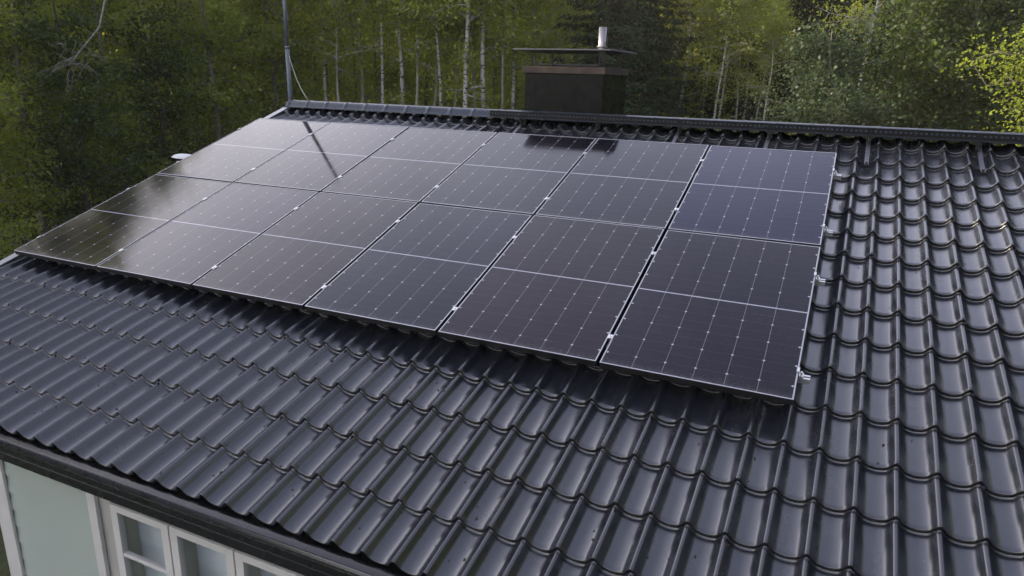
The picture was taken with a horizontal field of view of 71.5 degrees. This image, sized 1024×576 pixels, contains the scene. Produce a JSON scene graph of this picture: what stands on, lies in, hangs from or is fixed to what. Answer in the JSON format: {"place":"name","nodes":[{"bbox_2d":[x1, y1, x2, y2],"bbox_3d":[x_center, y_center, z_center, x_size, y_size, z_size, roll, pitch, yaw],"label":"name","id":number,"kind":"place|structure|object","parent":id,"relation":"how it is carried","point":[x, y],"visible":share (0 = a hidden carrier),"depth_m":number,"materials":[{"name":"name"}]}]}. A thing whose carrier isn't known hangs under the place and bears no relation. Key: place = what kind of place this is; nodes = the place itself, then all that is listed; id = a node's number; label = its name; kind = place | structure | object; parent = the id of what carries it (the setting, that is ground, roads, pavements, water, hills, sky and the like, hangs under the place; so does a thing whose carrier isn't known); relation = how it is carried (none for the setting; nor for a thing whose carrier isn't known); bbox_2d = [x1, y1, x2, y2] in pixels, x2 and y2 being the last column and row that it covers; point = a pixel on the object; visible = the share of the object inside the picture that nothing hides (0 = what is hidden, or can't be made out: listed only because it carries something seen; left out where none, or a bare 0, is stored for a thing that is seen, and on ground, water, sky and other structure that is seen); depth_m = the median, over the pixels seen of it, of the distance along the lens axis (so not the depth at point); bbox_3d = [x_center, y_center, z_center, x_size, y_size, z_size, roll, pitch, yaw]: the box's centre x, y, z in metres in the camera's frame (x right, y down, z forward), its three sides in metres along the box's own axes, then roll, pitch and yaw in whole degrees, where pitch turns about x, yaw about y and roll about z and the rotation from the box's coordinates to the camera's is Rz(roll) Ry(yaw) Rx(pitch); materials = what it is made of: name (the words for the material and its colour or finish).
{"place":"outdoors","nodes":[
{"label":"outdoors","id":0,"kind":"place"},
{"bbox_2d":[0,100,468,575],"bbox_3d":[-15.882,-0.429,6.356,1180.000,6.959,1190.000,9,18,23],"label":"ground","id":1,"kind":"structure","parent":0,"point":[4,568],"depth_m":7.50,"materials":[{"name":"green plant"}]},
{"bbox_2d":[0,0,65,257],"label":"leafy tree","id":2,"kind":"object","parent":1,"relation":"on","point":[4,201],"visible":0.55,"depth_m":13.94,"materials":[{"name":"green plant"}]},
{"bbox_2d":[0,0,87,243],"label":"leafy tree","id":3,"kind":"object","parent":1,"relation":"on","point":[1,126],"visible":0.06,"depth_m":20.12,"materials":[{"name":"green plant"}]},
{"bbox_2d":[0,0,129,254],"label":"leafy tree","id":4,"kind":"object","parent":1,"relation":"on","point":[11,49],"visible":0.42,"depth_m":15.20,"materials":[{"name":"green plant"}]},
{"bbox_2d":[0,0,137,238],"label":"leafy tree","id":5,"kind":"object","parent":1,"relation":"on","point":[40,52],"visible":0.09,"depth_m":18.56,"materials":[{"name":"green plant"}]},
{"bbox_2d":[0,150,139,234],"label":"bush","id":6,"kind":"object","parent":1,"relation":"on","point":[91,191],"visible":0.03,"depth_m":16.70,"materials":[{"name":"green plant"}]},
{"bbox_2d":[9,0,142,190],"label":"leafy tree","id":7,"kind":"object","parent":1,"relation":"on","point":[72,103],"visible":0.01,"depth_m":23.97,"materials":[{"name":"green plant"}]},
{"bbox_2d":[0,0,165,229],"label":"leafy tree","id":8,"kind":"object","parent":1,"relation":"on","point":[74,122],"visible":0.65,"depth_m":14.93,"materials":[{"name":"green plant"}]},
{"bbox_2d":[42,0,105,100],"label":"bare branch","id":9,"kind":"object","parent":8,"relation":"attached to","point":[84,45],"visible":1,"depth_m":13.05,"materials":[{"name":"grey plant"}]},
{"bbox_2d":[0,0,169,210],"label":"leafy tree","id":10,"kind":"object","parent":1,"relation":"on","point":[43,111],"visible":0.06,"depth_m":21.76,"materials":[{"name":"green plant"}]},
{"bbox_2d":[29,0,206,214],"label":"leafy tree","id":11,"kind":"object","parent":1,"relation":"on","point":[122,127],"visible":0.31,"depth_m":16.78,"materials":[{"name":"green plant"}]},
{"bbox_2d":[67,0,205,194],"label":"leafy tree","id":12,"kind":"object","parent":1,"relation":"on","point":[147,3],"visible":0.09,"depth_m":20.01,"materials":[{"name":"green plant"}]},
{"bbox_2d":[78,0,194,183],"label":"leafy tree","id":13,"kind":"object","parent":1,"relation":"on","point":[103,33],"visible":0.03,"depth_m":26.22,"materials":[{"name":"green plant"}]},
{"bbox_2d":[82,0,220,191],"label":"leafy tree","id":14,"kind":"object","parent":1,"relation":"on","point":[165,109],"visible":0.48,"depth_m":17.79,"materials":[{"name":"green plant"}]},
{"bbox_2d":[112,0,270,161],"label":"leafy tree","id":15,"kind":"object","parent":1,"relation":"on","point":[218,88],"visible":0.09,"depth_m":22.67,"materials":[{"name":"green plant"}]},
{"bbox_2d":[149,0,245,164],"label":"leafy tree","id":16,"kind":"object","parent":1,"relation":"on","point":[199,117],"visible":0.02,"depth_m":27.53,"materials":[{"name":"green plant"}]},
{"bbox_2d":[147,0,278,147],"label":"leafy tree","id":17,"kind":"object","parent":1,"relation":"on","point":[208,34],"visible":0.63,"depth_m":19.36,"materials":[{"name":"green plant"}]},
{"bbox_2d":[187,0,298,134],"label":"aspen tree","id":18,"kind":"object","parent":1,"relation":"on","point":[245,6],"visible":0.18,"depth_m":23.15,"materials":[{"name":"green plant"}]},
{"bbox_2d":[172,0,332,142],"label":"leafy tree","id":19,"kind":"object","parent":1,"relation":"on","point":[238,55],"visible":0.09,"depth_m":23.80,"materials":[{"name":"green plant"}]},
{"bbox_2d":[203,0,346,132],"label":"leafy tree","id":20,"kind":"object","parent":1,"relation":"on","point":[304,85],"visible":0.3,"depth_m":22.43,"materials":[{"name":"green plant"}]},
{"bbox_2d":[235,0,341,101],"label":"aspen tree","id":21,"kind":"object","parent":1,"relation":"on","point":[266,11],"visible":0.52,"depth_m":22.49,"materials":[{"name":"green plant"}]},
{"bbox_2d":[225,0,353,97],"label":"aspen tree","id":22,"kind":"object","parent":1,"relation":"on","point":[289,7],"visible":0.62,"depth_m":22.14,"materials":[{"name":"green plant"}]},
{"bbox_2d":[256,1,360,115],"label":"aspen tree","id":23,"kind":"object","parent":1,"relation":"on","point":[315,67],"visible":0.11,"depth_m":25.28,"materials":[{"name":"green plant"}]},
{"bbox_2d":[270,0,365,100],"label":"aspen tree","id":24,"kind":"object","parent":1,"relation":"on","point":[324,75],"visible":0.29,"depth_m":22.83,"materials":[{"name":"green plant"}]},
{"bbox_2d":[272,1,372,109],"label":"leafy tree","id":25,"kind":"object","parent":1,"relation":"on","point":[327,68],"visible":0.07,"depth_m":32.06,"materials":[{"name":"green plant"}]},
{"bbox_2d":[291,0,400,101],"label":"aspen tree","id":26,"kind":"object","parent":1,"relation":"on","point":[333,9],"visible":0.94,"depth_m":22.24,"materials":[{"name":"green plant"}]},
{"bbox_2d":[300,0,392,102],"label":"aspen tree","id":27,"kind":"object","parent":1,"relation":"on","point":[361,62],"visible":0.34,"depth_m":23.42,"materials":[{"name":"green plant"}]},
{"bbox_2d":[298,1,394,111],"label":"aspen tree","id":28,"kind":"object","parent":1,"relation":"on","point":[354,60],"visible":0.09,"depth_m":28.01,"materials":[{"name":"green plant"}]},
{"bbox_2d":[293,0,401,101],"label":"aspen tree","id":29,"kind":"object","parent":1,"relation":"on","point":[341,63],"visible":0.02,"depth_m":32.52,"materials":[{"name":"green plant"}]},
{"bbox_2d":[311,0,443,104],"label":"aspen tree","id":30,"kind":"object","parent":1,"relation":"on","point":[388,85],"visible":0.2,"depth_m":25.35,"materials":[{"name":"green plant"}]},
{"bbox_2d":[334,0,429,103],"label":"aspen tree","id":31,"kind":"object","parent":1,"relation":"on","point":[377,5],"visible":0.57,"depth_m":22.62,"materials":[{"name":"green plant"}]},
{"bbox_2d":[356,3,432,113],"bbox_3d":[-5.880,-13.229,34.307,5.389,12.480,5.210,1,17,-2],"label":"aspen tree","id":32,"kind":"object","parent":1,"relation":"on","point":[406,103],"visible":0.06,"depth_m":34.65,"materials":[{"name":"green plant"}]},
{"bbox_2d":[0,101,813,253],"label":"undergrowth","id":33,"kind":"object","parent":1,"relation":"on","point":[36,235],"depth_m":18.80,"materials":[{"name":"green plant"}]},
{"bbox_2d":[363,0,459,113],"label":"birch tree","id":34,"kind":"object","parent":1,"relation":"on","point":[402,100],"visible":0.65,"depth_m":22.21,"materials":[{"name":"green plant"}]},
{"bbox_2d":[352,2,487,115],"bbox_3d":[-3.518,-8.890,27.042,5.116,10.408,5.325,-9,19,-31],"label":"aspen tree","id":35,"kind":"object","parent":1,"relation":"on","point":[429,80],"visible":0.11,"depth_m":26.99,"materials":[{"name":"green plant"}]},
{"bbox_2d":[368,0,477,104],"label":"aspen tree","id":36,"kind":"object","parent":1,"relation":"on","point":[417,43],"visible":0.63,"depth_m":22.59,"materials":[{"name":"green plant"}]},
{"bbox_2d":[382,0,488,115],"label":"aspen tree","id":37,"kind":"object","parent":1,"relation":"on","point":[438,56],"visible":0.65,"depth_m":22.01,"materials":[{"name":"green plant"}]},
{"bbox_2d":[389,0,485,105],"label":"aspen tree","id":38,"kind":"object","parent":1,"relation":"on","point":[436,79],"visible":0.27,"depth_m":22.99,"materials":[{"name":"green plant"}]},
{"bbox_2d":[407,6,476,115],"bbox_3d":[-2.967,-11.178,30.943,4.773,11.334,4.878,13,20,35],"label":"aspen tree","id":39,"kind":"object","parent":1,"relation":"on","point":[444,99],"visible":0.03,"depth_m":31.32,"materials":[{"name":"green plant"}]},
{"bbox_2d":[404,0,518,116],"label":"birch tree","id":40,"kind":"object","parent":1,"relation":"on","point":[466,58],"visible":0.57,"depth_m":21.86,"materials":[{"name":"green plant"}]},
{"bbox_2d":[418,0,510,115],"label":"aspen tree","id":41,"kind":"object","parent":1,"relation":"on","point":[463,39],"visible":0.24,"depth_m":23.52,"materials":[{"name":"green plant"}]},
{"bbox_2d":[401,0,548,107],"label":"birch tree","id":42,"kind":"object","parent":1,"relation":"on","point":[482,69],"visible":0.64,"depth_m":22.43,"materials":[{"name":"green plant"}]},
{"bbox_2d":[444,0,520,107],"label":"aspen tree","id":43,"kind":"object","parent":1,"relation":"on","point":[476,76],"visible":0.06,"depth_m":38.00,"materials":[{"name":"green plant"}]},
{"bbox_2d":[443,0,537,119],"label":"aspen tree","id":44,"kind":"object","parent":1,"relation":"on","point":[498,102],"visible":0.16,"depth_m":29.24,"materials":[{"name":"green plant"}]},
{"bbox_2d":[458,0,522,107],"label":"aspen tree","id":45,"kind":"object","parent":1,"relation":"on","point":[474,83],"visible":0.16,"depth_m":24.12,"materials":[{"name":"green plant"}]},
{"bbox_2d":[450,0,548,118],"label":"aspen tree","id":46,"kind":"object","parent":1,"relation":"on","point":[500,12],"visible":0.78,"depth_m":22.55,"materials":[{"name":"green plant"}]},
{"bbox_2d":[477,23,541,104],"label":"aspen tree","id":47,"kind":"object","parent":1,"relation":"on","point":[515,70],"visible":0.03,"depth_m":42.87,"materials":[{"name":"green plant"}]},
{"bbox_2d":[0,27,1023,575],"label":"house","id":48,"kind":"structure","parent":1,"relation":"on","point":[126,461],"depth_m":4.39,"materials":[{"name":"black metal"}]},
{"bbox_2d":[109,502,174,575],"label":"window","id":49,"kind":"structure","parent":48,"relation":"in","point":[142,542],"depth_m":4.85,"materials":[{"name":"white paint"}]},
{"bbox_2d":[169,525,236,575],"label":"window","id":50,"kind":"structure","parent":48,"relation":"in","point":[193,554],"depth_m":4.60,"materials":[{"name":"white paint"}]},
{"bbox_2d":[234,550,303,575],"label":"window","id":51,"kind":"structure","parent":48,"relation":"in","point":[246,564],"depth_m":4.27,"materials":[{"name":"white paint"}]},
{"bbox_2d":[282,0,307,99],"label":"antenna mast","id":52,"kind":"object","parent":48,"relation":"attached to","point":[288,66],"visible":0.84,"depth_m":9.81,"materials":[{"name":"metal"}]},
{"bbox_2d":[36,236,810,384],"bbox_3d":[-1.434,0.029,5.563,7.022,0.120,0.103,9,18,23],"label":"mounting rail","id":53,"kind":"object","parent":48,"relation":"attached to","point":[802,378],"visible":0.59,"depth_m":4.17,"materials":[{"name":"metal"}]},
{"bbox_2d":[14,174,230,269],"bbox_3d":[-3.840,-0.719,7.140,1.134,0.043,1.722,9,36,23],"label":"solar panel","id":54,"kind":"object","parent":53,"relation":"attached to","point":[94,237],"visible":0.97,"depth_m":7.02,"materials":[{"name":"glass"}]},
{"bbox_2d":[192,192,417,309],"bbox_3d":[-1.740,-0.394,6.219,1.134,0.044,1.722,9,36,23],"label":"solar panel","id":55,"kind":"object","parent":53,"relation":"attached to","point":[301,256],"visible":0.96,"depth_m":6.08,"materials":[{"name":"glass"}]},
{"bbox_2d":[305,203,531,334],"bbox_3d":[-0.690,-0.230,5.759,1.134,0.044,1.722,9,36,23],"label":"solar panel","id":56,"kind":"object","parent":53,"relation":"attached to","point":[422,268],"visible":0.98,"depth_m":5.61,"materials":[{"name":"glass"}]},
{"bbox_2d":[599,230,819,404],"bbox_3d":[1.411,0.097,4.838,1.134,0.043,1.722,9,37,23],"label":"solar panel","id":57,"kind":"object","parent":53,"relation":"attached to","point":[721,313],"visible":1,"depth_m":4.67,"materials":[{"name":"glass"}]},
{"bbox_2d":[126,188,825,286],"bbox_3d":[-0.998,-0.548,6.354,7.022,0.122,0.106,9,18,23],"label":"mounting rail","id":58,"kind":"object","parent":48,"relation":"attached to","point":[819,281],"visible":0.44,"depth_m":4.97,"materials":[{"name":"metal"}]},
{"bbox_2d":[97,183,318,287],"bbox_3d":[-2.790,-0.557,6.679,1.134,0.044,1.722,9,36,23],"label":"solar panel","id":59,"kind":"object","parent":58,"relation":"attached to","point":[191,246],"visible":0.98,"depth_m":6.55,"materials":[{"name":"glass"}]},
{"bbox_2d":[438,215,663,365],"bbox_3d":[0.359,-0.069,5.298,1.134,0.043,1.722,9,36,23],"label":"solar panel","id":60,"kind":"object","parent":58,"relation":"attached to","point":[557,288],"visible":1,"depth_m":5.14,"materials":[{"name":"glass"}]},
{"bbox_2d":[176,161,832,236],"bbox_3d":[-0.706,-0.934,6.882,7.022,0.125,0.104,9,18,23],"label":"mounting rail","id":61,"kind":"object","parent":48,"relation":"attached to","point":[827,232],"visible":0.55,"depth_m":5.50,"materials":[{"name":"metal"}]},
{"bbox_2d":[157,118,329,182],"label":"solar panel","id":62,"kind":"object","parent":61,"relation":"attached to","point":[233,157],"visible":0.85,"depth_m":8.33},
{"bbox_2d":[322,127,496,203],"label":"solar panel","id":63,"kind":"object","parent":61,"relation":"attached to","point":[412,164],"visible":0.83,"depth_m":7.40,"materials":[{"name":"glass"}]},
{"bbox_2d":[421,133,595,216],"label":"solar panel","id":64,"kind":"object","parent":61,"relation":"attached to","point":[526,174],"visible":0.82,"depth_m":6.93,"materials":[{"name":"glass"}]},
{"bbox_2d":[239,128,841,179],"bbox_3d":[-0.286,-1.487,7.643,7.022,0.122,0.112,9,18,23],"label":"mounting rail","id":65,"kind":"object","parent":48,"relation":"attached to","point":[836,176],"visible":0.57,"depth_m":6.26,"materials":[{"name":"metal"}]},
{"bbox_2d":[235,122,408,192],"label":"solar panel","id":66,"kind":"object","parent":65,"relation":"attached to","point":[323,158],"visible":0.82,"depth_m":7.87,"materials":[{"name":"glass"}]},
{"bbox_2d":[536,138,708,232],"bbox_3d":[1.071,-1.005,6.588,1.134,0.043,1.722,9,36,23],"label":"solar panel","id":67,"kind":"object","parent":65,"relation":"attached to","point":[634,183],"visible":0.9,"depth_m":6.47,"materials":[{"name":"glass"}]},
{"bbox_2d":[668,146,836,246],"bbox_3d":[2.121,-0.841,6.129,1.134,0.043,1.722,9,36,23],"label":"solar panel","id":68,"kind":"object","parent":65,"relation":"attached to","point":[776,195],"visible":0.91,"depth_m":6.00,"materials":[{"name":"glass"}]},
{"bbox_2d":[490,110,1023,172],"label":"roof safety rail","id":69,"kind":"object","parent":48,"relation":"attached to","point":[979,138],"visible":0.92,"depth_m":7.19,"materials":[{"name":"metal"}]},
{"bbox_2d":[469,0,555,119],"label":"aspen tree","id":70,"kind":"object","parent":1,"relation":"on","point":[517,89],"visible":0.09,"depth_m":33.32,"materials":[{"name":"green plant"}]},
{"bbox_2d":[490,0,559,109],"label":"aspen tree","id":71,"kind":"object","parent":1,"relation":"on","point":[513,91],"visible":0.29,"depth_m":23.88,"materials":[{"name":"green plant"}]},
{"bbox_2d":[475,0,581,85],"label":"aspen tree","id":72,"kind":"object","parent":1,"relation":"on","point":[538,15],"visible":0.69,"depth_m":23.05,"materials":[{"name":"green plant"}]},
{"bbox_2d":[69,0,1011,107],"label":"deep woods","id":73,"kind":"object","parent":1,"relation":"on","point":[495,51],"depth_m":46.04,"materials":[{"name":"green plant"}]},
{"bbox_2d":[519,0,601,96],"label":"aspen tree","id":74,"kind":"object","parent":1,"relation":"on","point":[565,33],"visible":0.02,"depth_m":30.78,"materials":[{"name":"green plant"}]},
{"bbox_2d":[522,0,615,66],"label":"aspen tree","id":75,"kind":"object","parent":1,"relation":"on","point":[549,28],"visible":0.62,"depth_m":22.84,"materials":[{"name":"green plant"}]},
{"bbox_2d":[511,0,627,66],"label":"aspen tree","id":76,"kind":"object","parent":1,"relation":"on","point":[572,12],"visible":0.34,"depth_m":23.38,"materials":[{"name":"green plant"}]},
{"bbox_2d":[551,0,668,126],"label":"spruce tree","id":77,"kind":"object","parent":1,"relation":"on","point":[622,26],"visible":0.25,"depth_m":22.10,"materials":[{"name":"green plant"}]},
{"bbox_2d":[600,0,711,128],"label":"spruce tree","id":78,"kind":"object","parent":1,"relation":"on","point":[659,44],"visible":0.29,"depth_m":24.93,"materials":[{"name":"green plant"}]},
{"bbox_2d":[628,0,747,129],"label":"leafy tree","id":79,"kind":"object","parent":1,"relation":"on","point":[708,91],"visible":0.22,"depth_m":26.90,"materials":[{"name":"green plant"}]},
{"bbox_2d":[629,0,750,131],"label":"spruce tree","id":80,"kind":"object","parent":1,"relation":"on","point":[695,91],"visible":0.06,"depth_m":30.00,"materials":[{"name":"green plant"}]},
{"bbox_2d":[645,0,739,127],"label":"birch tree","id":81,"kind":"object","parent":1,"relation":"on","point":[690,25],"visible":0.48,"depth_m":25.51,"materials":[{"name":"green plant"}]},
{"bbox_2d":[682,0,731,117],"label":"birch tree","id":82,"kind":"object","parent":1,"relation":"on","point":[693,110],"visible":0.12,"depth_m":28.40,"materials":[{"name":"green plant"}]},
{"bbox_2d":[679,0,767,129],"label":"birch tree","id":83,"kind":"object","parent":1,"relation":"on","point":[730,23],"visible":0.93,"depth_m":24.53,"materials":[{"name":"green plant"}]},
{"bbox_2d":[683,0,775,130],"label":"birch tree","id":84,"kind":"object","parent":1,"relation":"on","point":[714,40],"visible":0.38,"depth_m":25.24,"materials":[{"name":"green plant"}]},
{"bbox_2d":[683,0,780,131],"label":"spruce tree","id":85,"kind":"object","parent":1,"relation":"on","point":[722,88],"visible":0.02,"depth_m":32.77,"materials":[{"name":"green plant"}]},
{"bbox_2d":[710,0,781,131],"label":"birch tree","id":86,"kind":"object","parent":1,"relation":"on","point":[740,73],"visible":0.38,"depth_m":26.00,"materials":[{"name":"green plant"}]},
{"bbox_2d":[695,0,822,132],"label":"spruce tree","id":87,"kind":"object","parent":1,"relation":"on","point":[731,105],"visible":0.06,"depth_m":29.39,"materials":[{"name":"green plant"}]},
{"bbox_2d":[727,0,792,132],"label":"birch tree","id":88,"kind":"object","parent":1,"relation":"on","point":[746,100],"visible":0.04,"depth_m":28.00,"materials":[{"name":"green plant"}]},
{"bbox_2d":[731,0,802,132],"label":"birch tree","id":89,"kind":"object","parent":1,"relation":"on","point":[765,57],"visible":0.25,"depth_m":25.90,"materials":[{"name":"green plant"}]},
{"bbox_2d":[728,0,814,132],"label":"birch tree","id":90,"kind":"object","parent":1,"relation":"on","point":[777,17],"visible":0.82,"depth_m":24.16,"materials":[{"name":"green plant"}]},
{"bbox_2d":[728,0,873,135],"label":"spruce tree","id":91,"kind":"object","parent":1,"relation":"on","point":[805,18],"visible":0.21,"depth_m":26.89,"materials":[{"name":"green plant"}]},
{"bbox_2d":[742,0,914,137],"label":"young tree","id":92,"kind":"object","parent":1,"relation":"on","point":[828,85],"visible":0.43,"depth_m":17.03,"materials":[{"name":"green plant"}]},
{"bbox_2d":[794,0,899,124],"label":"spruce tree","id":93,"kind":"object","parent":1,"relation":"on","point":[828,5],"visible":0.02,"depth_m":28.83,"materials":[{"name":"green plant"}]},
{"bbox_2d":[804,0,911,100],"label":"birch tree","id":94,"kind":"object","parent":1,"relation":"on","point":[857,15],"visible":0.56,"depth_m":21.49,"materials":[{"name":"green plant"}]},
{"bbox_2d":[821,0,940,124],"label":"spruce tree","id":95,"kind":"object","parent":1,"relation":"on","point":[876,57],"visible":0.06,"depth_m":26.86,"materials":[{"name":"green plant"}]},
{"bbox_2d":[808,0,1022,145],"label":"young tree","id":96,"kind":"object","parent":1,"relation":"on","point":[921,78],"visible":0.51,"depth_m":17.21,"materials":[{"name":"green plant"}]},
{"bbox_2d":[847,0,1023,146],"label":"young tree","id":97,"kind":"object","parent":1,"relation":"on","point":[962,8],"visible":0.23,"depth_m":17.68,"materials":[{"name":"green plant"}]},
{"bbox_2d":[863,0,1012,142],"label":"spruce tree","id":98,"kind":"object","parent":1,"relation":"on","point":[895,56],"visible":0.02,"depth_m":24.12,"materials":[{"name":"green plant"}]},
{"bbox_2d":[902,0,1020,129],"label":"spruce tree","id":99,"kind":"object","parent":1,"relation":"on","point":[997,9],"visible":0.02,"depth_m":24.83,"materials":[{"name":"green plant"}]},
{"bbox_2d":[927,0,1023,143],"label":"spruce tree","id":100,"kind":"object","parent":1,"relation":"on","point":[1014,14],"visible":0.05,"depth_m":23.27,"materials":[{"name":"green plant"}]},
{"bbox_2d":[934,10,1023,146],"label":"maple tree","id":101,"kind":"object","parent":1,"relation":"on","point":[1017,78],"visible":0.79,"depth_m":12.30,"materials":[{"name":"green plant"}]},
{"bbox_2d":[960,2,1023,146],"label":"spruce tree","id":102,"kind":"object","parent":1,"relation":"on","point":[1021,86],"visible":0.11,"depth_m":22.07,"materials":[{"name":"green plant"}]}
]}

